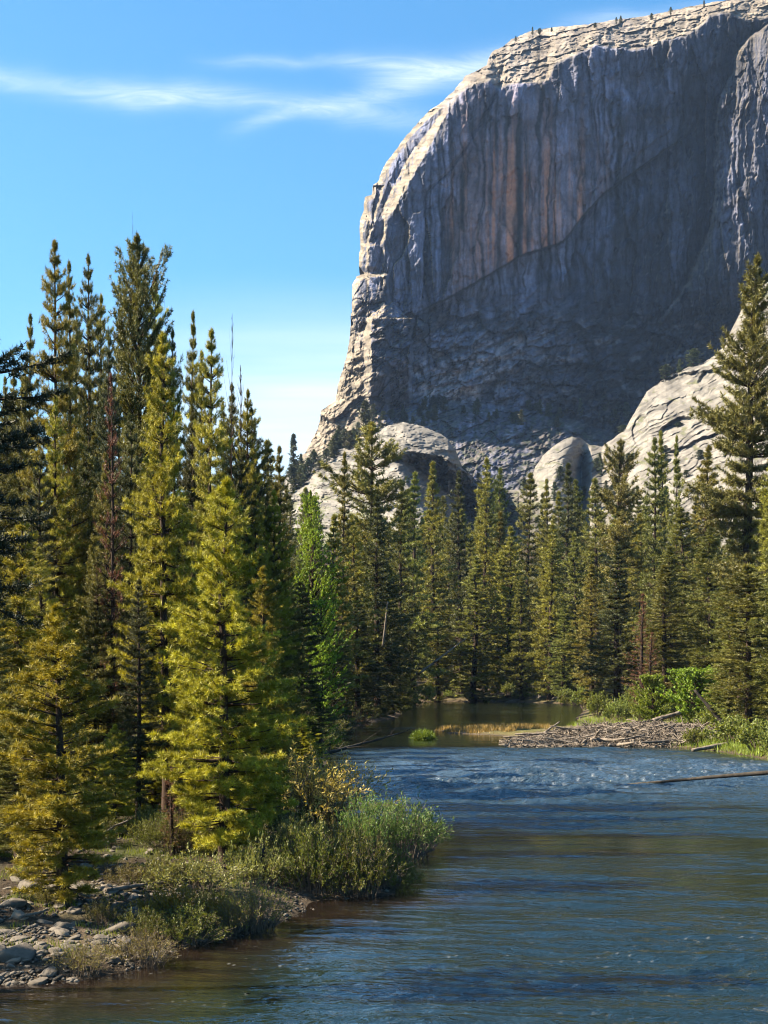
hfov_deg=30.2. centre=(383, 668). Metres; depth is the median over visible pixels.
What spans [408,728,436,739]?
grass tuft
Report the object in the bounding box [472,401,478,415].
mountain pine
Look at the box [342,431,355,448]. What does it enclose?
mountain pine
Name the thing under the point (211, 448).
pine tree
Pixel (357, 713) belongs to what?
bank shrub
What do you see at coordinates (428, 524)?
conifer tree
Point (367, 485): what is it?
pine tree
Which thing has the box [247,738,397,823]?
willow shrub
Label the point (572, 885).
river
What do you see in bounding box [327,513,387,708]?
conifer tree
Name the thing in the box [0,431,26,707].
pine tree
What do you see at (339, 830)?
bank shrub
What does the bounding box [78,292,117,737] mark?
pine tree
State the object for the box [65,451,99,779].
pine tree
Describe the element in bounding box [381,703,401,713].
bank shrub
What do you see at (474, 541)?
conifer tree
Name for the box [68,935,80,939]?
river stone
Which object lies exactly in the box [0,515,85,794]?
pine tree
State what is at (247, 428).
pine tree
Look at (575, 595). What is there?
conifer tree
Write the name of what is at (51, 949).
river stone
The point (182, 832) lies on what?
bank shrub
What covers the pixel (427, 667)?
leaning log
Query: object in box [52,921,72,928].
boulder
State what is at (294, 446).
mountain pine
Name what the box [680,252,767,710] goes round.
pine tree
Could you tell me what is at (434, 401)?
mountain pine
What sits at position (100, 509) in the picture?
pine tree
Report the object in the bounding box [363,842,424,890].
bank shrub
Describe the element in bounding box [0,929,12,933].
river stone
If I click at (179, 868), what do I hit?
willow shrub
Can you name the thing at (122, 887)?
drift branch
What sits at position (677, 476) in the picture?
conifer tree
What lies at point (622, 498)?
pine tree
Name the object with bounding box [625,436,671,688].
conifer tree
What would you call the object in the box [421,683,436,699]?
bank shrub
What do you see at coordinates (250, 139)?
sky
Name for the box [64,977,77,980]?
river stone
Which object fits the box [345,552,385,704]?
conifer tree
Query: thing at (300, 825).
willow shrub
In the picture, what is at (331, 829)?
bank shrub
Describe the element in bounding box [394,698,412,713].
bank shrub
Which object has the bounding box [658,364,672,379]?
mountain pine
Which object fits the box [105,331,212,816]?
pine tree
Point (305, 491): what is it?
conifer tree
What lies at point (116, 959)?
river stone
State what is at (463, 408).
mountain pine
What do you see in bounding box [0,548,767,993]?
ground
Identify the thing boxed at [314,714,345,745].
bank shrub
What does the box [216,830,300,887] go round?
willow shrub
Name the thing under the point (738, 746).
bank grass
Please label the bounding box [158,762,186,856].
dead pine
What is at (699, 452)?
mountain pine
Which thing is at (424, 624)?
conifer tree
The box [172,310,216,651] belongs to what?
pine tree
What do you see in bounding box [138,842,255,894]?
willow shrub
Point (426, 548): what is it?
conifer tree
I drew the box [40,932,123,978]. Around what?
bank shrub
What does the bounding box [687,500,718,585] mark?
conifer tree
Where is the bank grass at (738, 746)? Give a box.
[568,705,767,757]
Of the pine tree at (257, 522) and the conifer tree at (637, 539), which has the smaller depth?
the pine tree at (257, 522)
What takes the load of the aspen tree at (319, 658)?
on the ground at (78, 918)
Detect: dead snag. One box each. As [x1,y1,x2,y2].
[224,324,241,699]
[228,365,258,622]
[243,417,272,579]
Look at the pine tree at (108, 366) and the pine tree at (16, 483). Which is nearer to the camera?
the pine tree at (108, 366)
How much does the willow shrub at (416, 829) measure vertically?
1.967 m
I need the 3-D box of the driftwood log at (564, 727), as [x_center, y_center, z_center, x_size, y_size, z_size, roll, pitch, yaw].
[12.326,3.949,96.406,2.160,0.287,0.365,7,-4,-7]
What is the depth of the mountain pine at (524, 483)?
598.87 m
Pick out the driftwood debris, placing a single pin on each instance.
(666, 733)
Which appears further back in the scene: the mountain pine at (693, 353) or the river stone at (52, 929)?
the mountain pine at (693, 353)
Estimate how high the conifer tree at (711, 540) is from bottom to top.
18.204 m
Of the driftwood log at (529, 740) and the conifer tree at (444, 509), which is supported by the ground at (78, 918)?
the conifer tree at (444, 509)
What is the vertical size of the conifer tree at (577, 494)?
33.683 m
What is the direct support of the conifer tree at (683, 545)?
on the ground at (78, 918)
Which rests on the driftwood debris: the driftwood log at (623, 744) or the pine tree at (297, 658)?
the driftwood log at (623, 744)
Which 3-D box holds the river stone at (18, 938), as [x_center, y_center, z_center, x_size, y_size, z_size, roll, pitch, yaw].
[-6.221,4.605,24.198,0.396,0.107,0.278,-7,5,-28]
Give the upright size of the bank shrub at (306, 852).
1.867 m
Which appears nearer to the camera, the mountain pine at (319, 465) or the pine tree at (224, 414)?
the pine tree at (224, 414)
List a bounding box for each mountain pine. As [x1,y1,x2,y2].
[285,466,298,481]
[286,465,296,481]
[288,433,300,465]
[288,478,298,489]
[295,465,307,475]
[296,473,302,485]
[297,454,304,465]
[298,476,307,486]
[301,464,307,481]
[302,457,312,477]
[305,450,320,467]
[315,459,322,469]
[320,449,333,463]
[329,441,341,458]
[331,434,342,448]
[332,429,341,446]
[337,425,342,445]
[338,428,348,447]
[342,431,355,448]
[349,431,357,445]
[355,399,372,438]
[369,404,377,419]
[379,411,388,419]
[386,410,396,419]
[400,410,407,421]
[417,408,423,415]
[419,415,426,426]
[420,399,426,409]
[423,396,427,409]
[424,410,431,420]
[428,395,437,408]
[429,399,438,407]
[429,403,439,420]
[439,396,447,412]
[461,405,467,413]
[462,466,468,479]
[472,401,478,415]
[475,397,480,411]
[475,473,482,483]
[486,412,491,421]
[508,412,516,423]
[512,411,519,421]
[517,409,525,424]
[520,477,526,495]
[525,400,532,409]
[532,403,539,410]
[538,398,543,413]
[550,482,558,500]
[552,416,560,426]
[555,466,566,481]
[580,486,586,496]
[592,457,599,471]
[597,459,604,475]
[608,485,614,496]
[618,425,626,431]
[622,402,631,419]
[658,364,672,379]
[676,359,683,372]
[683,470,690,477]
[684,348,702,366]
[692,450,703,458]
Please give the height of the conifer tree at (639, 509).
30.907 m
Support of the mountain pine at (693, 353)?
on the granite slope
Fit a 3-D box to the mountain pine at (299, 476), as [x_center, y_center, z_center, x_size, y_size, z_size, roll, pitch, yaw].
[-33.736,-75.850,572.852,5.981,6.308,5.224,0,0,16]
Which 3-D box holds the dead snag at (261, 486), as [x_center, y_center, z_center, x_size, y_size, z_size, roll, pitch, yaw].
[-4.230,-1.721,47.126,1.128,13.294,0.776,0,0,-1]
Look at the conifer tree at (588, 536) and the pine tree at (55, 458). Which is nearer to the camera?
the pine tree at (55, 458)
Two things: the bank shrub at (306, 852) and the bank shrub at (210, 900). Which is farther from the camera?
the bank shrub at (306, 852)
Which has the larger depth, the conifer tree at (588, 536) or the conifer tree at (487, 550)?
the conifer tree at (588, 536)
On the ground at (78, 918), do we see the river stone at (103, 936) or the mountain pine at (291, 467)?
the river stone at (103, 936)
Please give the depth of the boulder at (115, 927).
25.44 m
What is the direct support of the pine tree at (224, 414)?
on the ground at (78, 918)
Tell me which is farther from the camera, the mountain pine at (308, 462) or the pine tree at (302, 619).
the mountain pine at (308, 462)
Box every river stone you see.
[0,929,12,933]
[5,957,20,962]
[8,935,28,941]
[10,876,21,881]
[11,910,28,919]
[33,944,47,949]
[35,950,48,954]
[37,919,52,923]
[41,966,56,976]
[48,927,69,933]
[48,947,63,952]
[50,952,67,956]
[53,902,65,908]
[54,929,69,936]
[60,943,77,949]
[64,940,74,943]
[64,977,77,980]
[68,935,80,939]
[80,863,93,866]
[90,939,106,944]
[93,934,111,938]
[103,890,118,894]
[104,955,123,962]
[119,936,130,942]
[127,893,138,899]
[506,699,519,701]
[535,693,546,698]
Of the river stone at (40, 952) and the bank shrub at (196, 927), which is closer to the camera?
the river stone at (40, 952)
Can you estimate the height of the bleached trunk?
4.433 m
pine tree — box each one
[0,367,27,522]
[0,368,44,600]
[0,375,16,557]
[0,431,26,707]
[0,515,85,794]
[0,586,24,793]
[0,602,129,904]
[0,696,52,854]
[0,699,54,863]
[4,385,49,562]
[7,239,101,735]
[8,313,46,666]
[9,547,89,761]
[11,451,74,752]
[13,781,56,823]
[26,395,91,763]
[57,258,95,776]
[59,305,98,766]
[63,253,120,740]
[63,552,136,805]
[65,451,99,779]
[68,724,104,794]
[73,451,133,771]
[76,230,198,671]
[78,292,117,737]
[83,336,134,715]
[87,723,146,833]
[102,412,159,736]
[103,308,134,738]
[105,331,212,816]
[113,578,173,817]
[117,696,192,815]
[118,752,151,813]
[124,405,180,749]
[132,282,181,715]
[135,476,317,863]
[145,702,201,800]
[147,326,193,782]
[164,737,232,819]
[167,327,249,760]
[167,412,219,747]
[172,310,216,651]
[178,750,243,814]
[184,350,218,549]
[190,568,247,812]
[211,404,233,489]
[213,382,249,668]
[218,449,273,806]
[228,388,278,708]
[232,407,296,752]
[232,705,293,825]
[235,490,295,730]
[239,565,300,791]
[261,489,300,765]
[267,444,311,718]
[269,740,305,814]
[271,539,312,772]
[283,585,320,749]
[287,580,346,759]
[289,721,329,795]
[313,420,414,633]
[584,439,655,696]
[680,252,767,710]
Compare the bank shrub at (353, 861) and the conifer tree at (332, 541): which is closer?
the bank shrub at (353, 861)
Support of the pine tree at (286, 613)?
on the ground at (78, 918)
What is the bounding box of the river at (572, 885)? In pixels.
[0,701,767,1023]
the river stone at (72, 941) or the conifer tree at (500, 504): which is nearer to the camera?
the river stone at (72, 941)
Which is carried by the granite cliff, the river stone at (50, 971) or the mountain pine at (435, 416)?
the mountain pine at (435, 416)
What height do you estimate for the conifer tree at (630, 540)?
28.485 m
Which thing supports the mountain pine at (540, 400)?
on the granite cliff
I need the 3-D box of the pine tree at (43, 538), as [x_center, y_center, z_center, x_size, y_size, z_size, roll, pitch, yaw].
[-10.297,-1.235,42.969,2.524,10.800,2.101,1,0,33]
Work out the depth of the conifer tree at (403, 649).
169.75 m
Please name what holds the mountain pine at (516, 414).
on the granite cliff
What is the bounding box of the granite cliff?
[286,0,767,542]
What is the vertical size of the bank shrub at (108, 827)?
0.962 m
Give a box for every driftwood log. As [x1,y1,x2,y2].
[503,735,528,737]
[512,739,549,743]
[515,727,564,734]
[544,737,577,742]
[550,725,580,730]
[600,736,625,741]
[604,729,630,737]
[616,742,634,747]
[641,739,670,746]
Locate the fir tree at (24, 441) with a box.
[0,339,73,633]
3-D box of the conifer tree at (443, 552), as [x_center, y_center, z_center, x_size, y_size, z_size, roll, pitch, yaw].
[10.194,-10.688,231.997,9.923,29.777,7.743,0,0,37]
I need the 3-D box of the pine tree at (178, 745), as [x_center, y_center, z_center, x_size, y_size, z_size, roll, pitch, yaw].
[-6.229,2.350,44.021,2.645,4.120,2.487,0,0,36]
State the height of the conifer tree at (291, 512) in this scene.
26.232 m
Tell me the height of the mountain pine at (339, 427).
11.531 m
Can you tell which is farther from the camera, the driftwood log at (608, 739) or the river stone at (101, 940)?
the driftwood log at (608, 739)
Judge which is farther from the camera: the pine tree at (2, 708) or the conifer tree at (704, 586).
the conifer tree at (704, 586)
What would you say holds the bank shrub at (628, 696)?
on the ground at (78, 918)
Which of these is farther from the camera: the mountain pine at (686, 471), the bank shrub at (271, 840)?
the mountain pine at (686, 471)
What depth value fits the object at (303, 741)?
53.88 m
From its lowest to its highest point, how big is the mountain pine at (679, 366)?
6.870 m
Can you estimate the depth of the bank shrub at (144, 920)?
25.57 m
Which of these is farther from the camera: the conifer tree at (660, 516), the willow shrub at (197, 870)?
the conifer tree at (660, 516)
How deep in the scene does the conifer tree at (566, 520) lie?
215.31 m
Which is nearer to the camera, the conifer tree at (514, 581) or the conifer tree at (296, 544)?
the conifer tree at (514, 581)
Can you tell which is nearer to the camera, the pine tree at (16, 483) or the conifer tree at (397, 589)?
the pine tree at (16, 483)
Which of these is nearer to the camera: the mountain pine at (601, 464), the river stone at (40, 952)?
the river stone at (40, 952)
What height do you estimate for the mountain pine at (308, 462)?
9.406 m
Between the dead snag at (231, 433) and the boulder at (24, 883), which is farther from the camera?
the dead snag at (231, 433)
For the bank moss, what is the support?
on the ground at (78, 918)
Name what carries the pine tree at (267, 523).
on the ground at (78, 918)
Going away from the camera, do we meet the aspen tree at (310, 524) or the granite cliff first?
the aspen tree at (310, 524)
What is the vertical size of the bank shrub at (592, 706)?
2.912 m
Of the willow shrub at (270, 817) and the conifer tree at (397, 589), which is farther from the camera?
the conifer tree at (397, 589)
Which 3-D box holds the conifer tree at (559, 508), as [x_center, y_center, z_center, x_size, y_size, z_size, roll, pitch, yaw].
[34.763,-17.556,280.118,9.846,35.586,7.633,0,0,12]
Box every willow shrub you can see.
[115,805,166,837]
[131,843,189,883]
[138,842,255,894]
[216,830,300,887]
[246,797,285,829]
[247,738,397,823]
[268,806,340,845]
[287,752,320,811]
[327,785,410,855]
[349,785,454,861]
[386,807,453,849]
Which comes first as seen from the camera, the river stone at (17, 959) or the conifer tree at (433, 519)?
the river stone at (17, 959)
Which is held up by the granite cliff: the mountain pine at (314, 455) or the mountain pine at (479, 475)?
the mountain pine at (314, 455)
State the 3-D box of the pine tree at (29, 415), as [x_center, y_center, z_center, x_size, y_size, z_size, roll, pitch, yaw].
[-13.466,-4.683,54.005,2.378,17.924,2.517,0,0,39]
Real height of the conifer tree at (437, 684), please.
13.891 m
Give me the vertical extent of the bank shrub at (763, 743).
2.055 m
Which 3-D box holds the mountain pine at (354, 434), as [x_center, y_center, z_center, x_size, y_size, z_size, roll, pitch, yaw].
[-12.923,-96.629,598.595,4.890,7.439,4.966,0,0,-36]
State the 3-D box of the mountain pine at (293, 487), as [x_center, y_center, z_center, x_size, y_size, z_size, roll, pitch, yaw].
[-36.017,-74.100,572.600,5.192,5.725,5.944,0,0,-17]
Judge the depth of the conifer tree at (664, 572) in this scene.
134.51 m
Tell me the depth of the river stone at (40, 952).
23.50 m
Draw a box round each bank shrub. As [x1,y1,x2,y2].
[23,884,61,904]
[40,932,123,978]
[67,788,98,808]
[77,893,128,927]
[90,792,149,813]
[90,813,123,846]
[99,859,155,883]
[103,921,186,968]
[114,901,176,938]
[122,881,221,923]
[124,806,189,851]
[128,800,182,823]
[133,898,236,946]
[156,808,208,851]
[175,812,217,834]
[185,889,243,925]
[202,893,256,937]
[209,806,274,847]
[211,866,296,934]
[247,814,321,863]
[262,813,355,896]
[264,809,317,835]
[291,794,332,823]
[302,807,361,826]
[302,815,379,859]
[303,822,410,898]
[313,814,349,843]
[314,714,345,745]
[317,722,348,750]
[332,714,354,734]
[344,706,362,720]
[348,692,378,718]
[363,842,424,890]
[370,704,388,717]
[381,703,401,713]
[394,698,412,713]
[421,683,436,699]
[443,690,455,697]
[500,681,514,694]
[556,688,572,696]
[558,693,578,704]
[570,682,595,709]
[585,690,612,716]
[601,698,633,721]
[618,685,638,717]
[628,697,662,720]
[662,694,690,720]
[680,705,707,725]
[680,727,708,744]
[690,701,726,724]
[700,713,756,744]
[731,717,767,750]
[756,722,767,756]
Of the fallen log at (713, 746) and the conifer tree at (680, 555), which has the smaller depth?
the fallen log at (713, 746)
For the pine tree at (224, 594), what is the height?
9.183 m
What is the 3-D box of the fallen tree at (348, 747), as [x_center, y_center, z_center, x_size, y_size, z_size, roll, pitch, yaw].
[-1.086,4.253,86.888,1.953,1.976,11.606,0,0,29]
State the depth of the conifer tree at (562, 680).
204.80 m
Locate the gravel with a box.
[0,846,392,985]
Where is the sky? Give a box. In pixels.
[0,0,724,502]
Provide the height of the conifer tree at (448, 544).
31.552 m
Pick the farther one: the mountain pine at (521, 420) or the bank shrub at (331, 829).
the mountain pine at (521, 420)
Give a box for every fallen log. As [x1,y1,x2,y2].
[627,770,767,783]
[651,711,680,721]
[691,741,734,751]
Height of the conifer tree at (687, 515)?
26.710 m
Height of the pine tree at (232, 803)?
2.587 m
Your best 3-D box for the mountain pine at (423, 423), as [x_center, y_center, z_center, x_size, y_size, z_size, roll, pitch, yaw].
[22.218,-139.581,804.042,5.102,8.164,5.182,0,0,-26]
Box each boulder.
[0,898,26,907]
[0,942,35,961]
[17,880,38,889]
[27,977,47,984]
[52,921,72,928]
[66,906,84,914]
[103,921,141,932]
[124,961,134,966]
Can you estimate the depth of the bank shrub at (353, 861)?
31.21 m
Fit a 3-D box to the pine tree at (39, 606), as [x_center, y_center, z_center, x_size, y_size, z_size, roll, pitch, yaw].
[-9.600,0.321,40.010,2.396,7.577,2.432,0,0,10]
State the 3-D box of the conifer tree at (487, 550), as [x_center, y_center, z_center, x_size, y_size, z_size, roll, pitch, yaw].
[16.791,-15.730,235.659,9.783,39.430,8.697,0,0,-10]
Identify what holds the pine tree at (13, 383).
on the ground at (78, 918)
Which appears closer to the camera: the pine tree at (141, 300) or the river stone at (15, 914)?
the river stone at (15, 914)
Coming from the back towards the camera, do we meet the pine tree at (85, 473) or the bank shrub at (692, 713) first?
the bank shrub at (692, 713)
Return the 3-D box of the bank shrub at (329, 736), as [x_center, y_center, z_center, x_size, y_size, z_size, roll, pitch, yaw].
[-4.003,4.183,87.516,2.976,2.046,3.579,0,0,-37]
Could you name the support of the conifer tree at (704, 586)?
on the ground at (78, 918)
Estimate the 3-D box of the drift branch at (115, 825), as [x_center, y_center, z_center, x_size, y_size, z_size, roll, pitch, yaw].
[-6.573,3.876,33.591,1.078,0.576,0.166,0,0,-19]
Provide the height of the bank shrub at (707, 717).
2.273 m
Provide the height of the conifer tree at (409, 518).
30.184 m
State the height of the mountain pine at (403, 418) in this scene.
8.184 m
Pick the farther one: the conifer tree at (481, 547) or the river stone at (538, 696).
the conifer tree at (481, 547)
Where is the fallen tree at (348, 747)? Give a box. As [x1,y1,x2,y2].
[322,722,409,753]
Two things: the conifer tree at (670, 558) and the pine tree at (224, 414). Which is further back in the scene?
the conifer tree at (670, 558)
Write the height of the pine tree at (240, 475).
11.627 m
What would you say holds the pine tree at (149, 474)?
on the ground at (78, 918)
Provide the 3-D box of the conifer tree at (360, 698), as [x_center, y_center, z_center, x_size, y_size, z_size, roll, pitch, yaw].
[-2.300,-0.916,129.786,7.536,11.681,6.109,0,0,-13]
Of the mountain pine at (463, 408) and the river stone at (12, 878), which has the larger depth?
the mountain pine at (463, 408)
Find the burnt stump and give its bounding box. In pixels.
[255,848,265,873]
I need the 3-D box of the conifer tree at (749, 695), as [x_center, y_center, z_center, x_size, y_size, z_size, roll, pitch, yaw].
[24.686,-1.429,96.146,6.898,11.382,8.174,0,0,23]
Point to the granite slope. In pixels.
(664, 405)
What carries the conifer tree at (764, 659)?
on the ground at (78, 918)
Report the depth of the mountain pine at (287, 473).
581.90 m
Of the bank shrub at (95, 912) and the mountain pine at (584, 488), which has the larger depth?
the mountain pine at (584, 488)
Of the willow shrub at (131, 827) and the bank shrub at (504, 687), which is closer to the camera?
the willow shrub at (131, 827)
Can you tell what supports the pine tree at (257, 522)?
on the ground at (78, 918)
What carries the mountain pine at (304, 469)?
on the granite cliff
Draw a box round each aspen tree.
[293,490,350,755]
[299,597,354,767]
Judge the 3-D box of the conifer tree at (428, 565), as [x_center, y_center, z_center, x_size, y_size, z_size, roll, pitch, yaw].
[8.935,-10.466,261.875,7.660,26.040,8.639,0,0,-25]
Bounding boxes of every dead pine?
[92,371,135,803]
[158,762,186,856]
[621,593,667,718]
[636,632,660,719]
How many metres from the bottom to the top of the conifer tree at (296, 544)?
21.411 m
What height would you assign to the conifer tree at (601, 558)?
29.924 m
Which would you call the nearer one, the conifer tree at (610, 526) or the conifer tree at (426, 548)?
the conifer tree at (610, 526)
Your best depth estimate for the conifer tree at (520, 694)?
213.63 m
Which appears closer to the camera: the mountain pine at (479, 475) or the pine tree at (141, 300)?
the pine tree at (141, 300)
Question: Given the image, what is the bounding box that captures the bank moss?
[0,781,410,963]
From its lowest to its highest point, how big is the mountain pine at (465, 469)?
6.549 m
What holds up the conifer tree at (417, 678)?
on the ground at (78, 918)
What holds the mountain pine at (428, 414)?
on the granite cliff
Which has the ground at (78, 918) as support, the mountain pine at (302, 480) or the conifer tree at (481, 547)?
the conifer tree at (481, 547)
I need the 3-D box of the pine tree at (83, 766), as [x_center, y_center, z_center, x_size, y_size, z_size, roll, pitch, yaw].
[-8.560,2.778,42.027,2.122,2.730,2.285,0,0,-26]
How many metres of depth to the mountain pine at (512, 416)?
851.60 m
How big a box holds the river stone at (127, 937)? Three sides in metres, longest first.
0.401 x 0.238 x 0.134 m
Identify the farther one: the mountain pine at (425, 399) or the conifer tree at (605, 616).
the mountain pine at (425, 399)
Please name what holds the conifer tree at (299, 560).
on the ground at (78, 918)
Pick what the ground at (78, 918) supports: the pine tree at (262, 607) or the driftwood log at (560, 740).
the pine tree at (262, 607)
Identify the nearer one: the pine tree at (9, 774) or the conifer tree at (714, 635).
the pine tree at (9, 774)
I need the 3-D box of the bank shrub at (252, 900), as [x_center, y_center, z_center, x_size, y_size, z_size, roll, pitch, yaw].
[-2.543,4.459,27.152,1.666,1.311,1.851,0,0,-16]
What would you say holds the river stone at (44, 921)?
on the ground at (78, 918)
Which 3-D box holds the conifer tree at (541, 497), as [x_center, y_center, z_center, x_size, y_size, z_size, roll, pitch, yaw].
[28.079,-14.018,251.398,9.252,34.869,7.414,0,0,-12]
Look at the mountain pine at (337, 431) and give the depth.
607.91 m
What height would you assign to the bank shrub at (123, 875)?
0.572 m
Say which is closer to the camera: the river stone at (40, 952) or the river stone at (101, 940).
the river stone at (40, 952)
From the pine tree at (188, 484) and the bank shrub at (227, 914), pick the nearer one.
the bank shrub at (227, 914)
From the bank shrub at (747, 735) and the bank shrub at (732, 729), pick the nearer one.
the bank shrub at (747, 735)
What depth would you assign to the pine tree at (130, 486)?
42.70 m
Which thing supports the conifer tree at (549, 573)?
on the ground at (78, 918)
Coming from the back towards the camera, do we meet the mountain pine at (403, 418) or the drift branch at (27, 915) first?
the mountain pine at (403, 418)
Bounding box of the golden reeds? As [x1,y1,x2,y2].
[434,722,560,733]
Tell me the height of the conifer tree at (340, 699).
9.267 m
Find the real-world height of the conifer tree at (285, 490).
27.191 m
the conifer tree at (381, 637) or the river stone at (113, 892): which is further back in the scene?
the conifer tree at (381, 637)
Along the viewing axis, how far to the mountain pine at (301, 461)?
585.71 m
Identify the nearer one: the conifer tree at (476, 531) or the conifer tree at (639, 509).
the conifer tree at (476, 531)
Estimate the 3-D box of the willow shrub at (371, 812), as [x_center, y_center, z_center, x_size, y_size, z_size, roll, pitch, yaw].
[-0.368,3.920,36.373,2.094,1.919,2.174,0,0,18]
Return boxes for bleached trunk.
[382,602,387,646]
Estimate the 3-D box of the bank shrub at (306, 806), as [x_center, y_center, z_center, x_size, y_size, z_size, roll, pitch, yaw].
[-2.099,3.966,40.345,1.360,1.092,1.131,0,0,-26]
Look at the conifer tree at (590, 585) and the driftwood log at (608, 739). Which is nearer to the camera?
the driftwood log at (608, 739)
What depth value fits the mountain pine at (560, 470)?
542.55 m
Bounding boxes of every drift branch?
[18,909,47,918]
[51,879,89,897]
[77,838,121,852]
[87,820,127,841]
[104,877,178,892]
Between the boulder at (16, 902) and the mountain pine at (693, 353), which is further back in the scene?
the mountain pine at (693, 353)
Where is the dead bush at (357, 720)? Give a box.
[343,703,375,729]
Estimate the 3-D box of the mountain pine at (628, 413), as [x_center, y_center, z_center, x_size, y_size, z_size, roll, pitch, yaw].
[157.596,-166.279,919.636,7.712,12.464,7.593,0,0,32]
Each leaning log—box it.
[419,637,466,673]
[694,689,723,722]
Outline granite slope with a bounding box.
[265,282,767,562]
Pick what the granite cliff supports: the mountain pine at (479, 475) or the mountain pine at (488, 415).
the mountain pine at (488, 415)
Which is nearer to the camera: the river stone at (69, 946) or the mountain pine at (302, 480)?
the river stone at (69, 946)
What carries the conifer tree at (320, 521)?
on the ground at (78, 918)
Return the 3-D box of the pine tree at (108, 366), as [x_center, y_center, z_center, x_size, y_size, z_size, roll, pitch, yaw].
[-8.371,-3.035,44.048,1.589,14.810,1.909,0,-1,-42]
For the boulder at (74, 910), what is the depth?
26.33 m
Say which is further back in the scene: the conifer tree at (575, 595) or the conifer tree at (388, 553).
the conifer tree at (575, 595)
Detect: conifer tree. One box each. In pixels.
[255,439,299,683]
[283,488,296,555]
[286,495,298,585]
[290,531,302,579]
[291,504,325,567]
[292,551,315,690]
[294,487,321,646]
[302,501,330,599]
[306,513,369,725]
[317,615,364,732]
[322,451,364,705]
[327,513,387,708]
[329,596,394,721]
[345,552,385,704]
[355,494,418,714]
[367,527,402,697]
[371,566,435,714]
[382,525,417,674]
[385,599,418,698]
[386,485,430,707]
[393,488,418,556]
[393,544,431,690]
[402,469,447,705]
[405,501,424,622]
[411,460,460,692]
[416,516,429,652]
[416,516,443,595]
[416,545,441,661]
[418,513,471,688]
[420,612,457,701]
[426,508,445,621]
[427,496,449,589]
[428,511,468,681]
[439,471,487,693]
[441,555,507,701]
[444,509,479,670]
[461,535,487,675]
[462,457,513,690]
[466,512,489,585]
[471,526,508,619]
[473,527,490,636]
[479,525,534,697]
[481,468,515,687]
[486,510,516,687]
[493,472,547,691]
[499,576,543,699]
[504,544,530,648]
[519,523,579,699]
[528,478,558,691]
[529,492,563,681]
[532,462,584,684]
[538,515,563,684]
[539,605,580,703]
[544,531,594,694]
[553,490,570,609]
[560,479,594,679]
[561,508,601,677]
[567,564,613,705]
[569,477,629,698]
[575,544,653,705]
[589,516,607,598]
[592,524,623,681]
[598,503,630,675]
[613,512,655,693]
[621,526,649,680]
[624,485,650,577]
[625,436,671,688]
[631,495,652,608]
[631,546,706,701]
[631,564,700,694]
[647,430,675,650]
[648,485,678,573]
[653,506,706,697]
[656,432,690,687]
[673,523,690,579]
[675,527,734,705]
[675,559,721,700]
[677,445,726,693]
[680,512,691,578]
[682,522,724,690]
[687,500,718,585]
[699,535,741,708]
[700,564,767,727]
[701,585,728,697]
[701,616,757,724]
[728,534,767,715]
[735,459,767,720]
[738,538,767,711]
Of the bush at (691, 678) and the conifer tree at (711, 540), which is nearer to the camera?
the bush at (691, 678)
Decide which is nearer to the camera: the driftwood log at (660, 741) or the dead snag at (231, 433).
the dead snag at (231, 433)
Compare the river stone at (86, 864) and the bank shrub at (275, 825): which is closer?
the river stone at (86, 864)
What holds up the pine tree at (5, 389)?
on the ground at (78, 918)
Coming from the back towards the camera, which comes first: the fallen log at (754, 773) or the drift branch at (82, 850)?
the fallen log at (754, 773)
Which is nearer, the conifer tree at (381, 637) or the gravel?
the gravel
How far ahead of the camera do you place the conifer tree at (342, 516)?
128.19 m
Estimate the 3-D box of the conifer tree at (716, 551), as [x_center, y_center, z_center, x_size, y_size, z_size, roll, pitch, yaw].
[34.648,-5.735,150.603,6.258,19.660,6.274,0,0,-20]
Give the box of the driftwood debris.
[499,715,729,747]
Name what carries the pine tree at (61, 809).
on the ground at (78, 918)
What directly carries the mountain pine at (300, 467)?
on the granite cliff
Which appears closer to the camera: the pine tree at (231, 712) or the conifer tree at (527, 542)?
the pine tree at (231, 712)
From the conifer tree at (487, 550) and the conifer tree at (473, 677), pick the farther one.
the conifer tree at (487, 550)
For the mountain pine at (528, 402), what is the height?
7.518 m
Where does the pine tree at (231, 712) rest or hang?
on the ground at (78, 918)
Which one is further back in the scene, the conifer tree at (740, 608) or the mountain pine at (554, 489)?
the mountain pine at (554, 489)
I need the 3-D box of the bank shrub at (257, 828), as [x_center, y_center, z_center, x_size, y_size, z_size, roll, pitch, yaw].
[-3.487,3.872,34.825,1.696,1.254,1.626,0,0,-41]
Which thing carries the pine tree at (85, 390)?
on the ground at (78, 918)
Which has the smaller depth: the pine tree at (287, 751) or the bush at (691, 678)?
the pine tree at (287, 751)
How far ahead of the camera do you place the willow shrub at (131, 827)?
34.59 m
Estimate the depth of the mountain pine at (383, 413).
802.75 m
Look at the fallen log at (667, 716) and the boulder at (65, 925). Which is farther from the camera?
the fallen log at (667, 716)
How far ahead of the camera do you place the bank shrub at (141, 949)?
23.85 m
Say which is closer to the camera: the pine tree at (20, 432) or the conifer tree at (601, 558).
the pine tree at (20, 432)
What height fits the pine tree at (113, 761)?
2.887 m
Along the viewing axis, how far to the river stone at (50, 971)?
22.86 m
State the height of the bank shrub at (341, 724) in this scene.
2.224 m
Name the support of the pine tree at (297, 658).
on the ground at (78, 918)
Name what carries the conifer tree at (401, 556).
on the ground at (78, 918)
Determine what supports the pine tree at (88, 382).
on the ground at (78, 918)
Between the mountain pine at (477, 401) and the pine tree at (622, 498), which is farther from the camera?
the mountain pine at (477, 401)

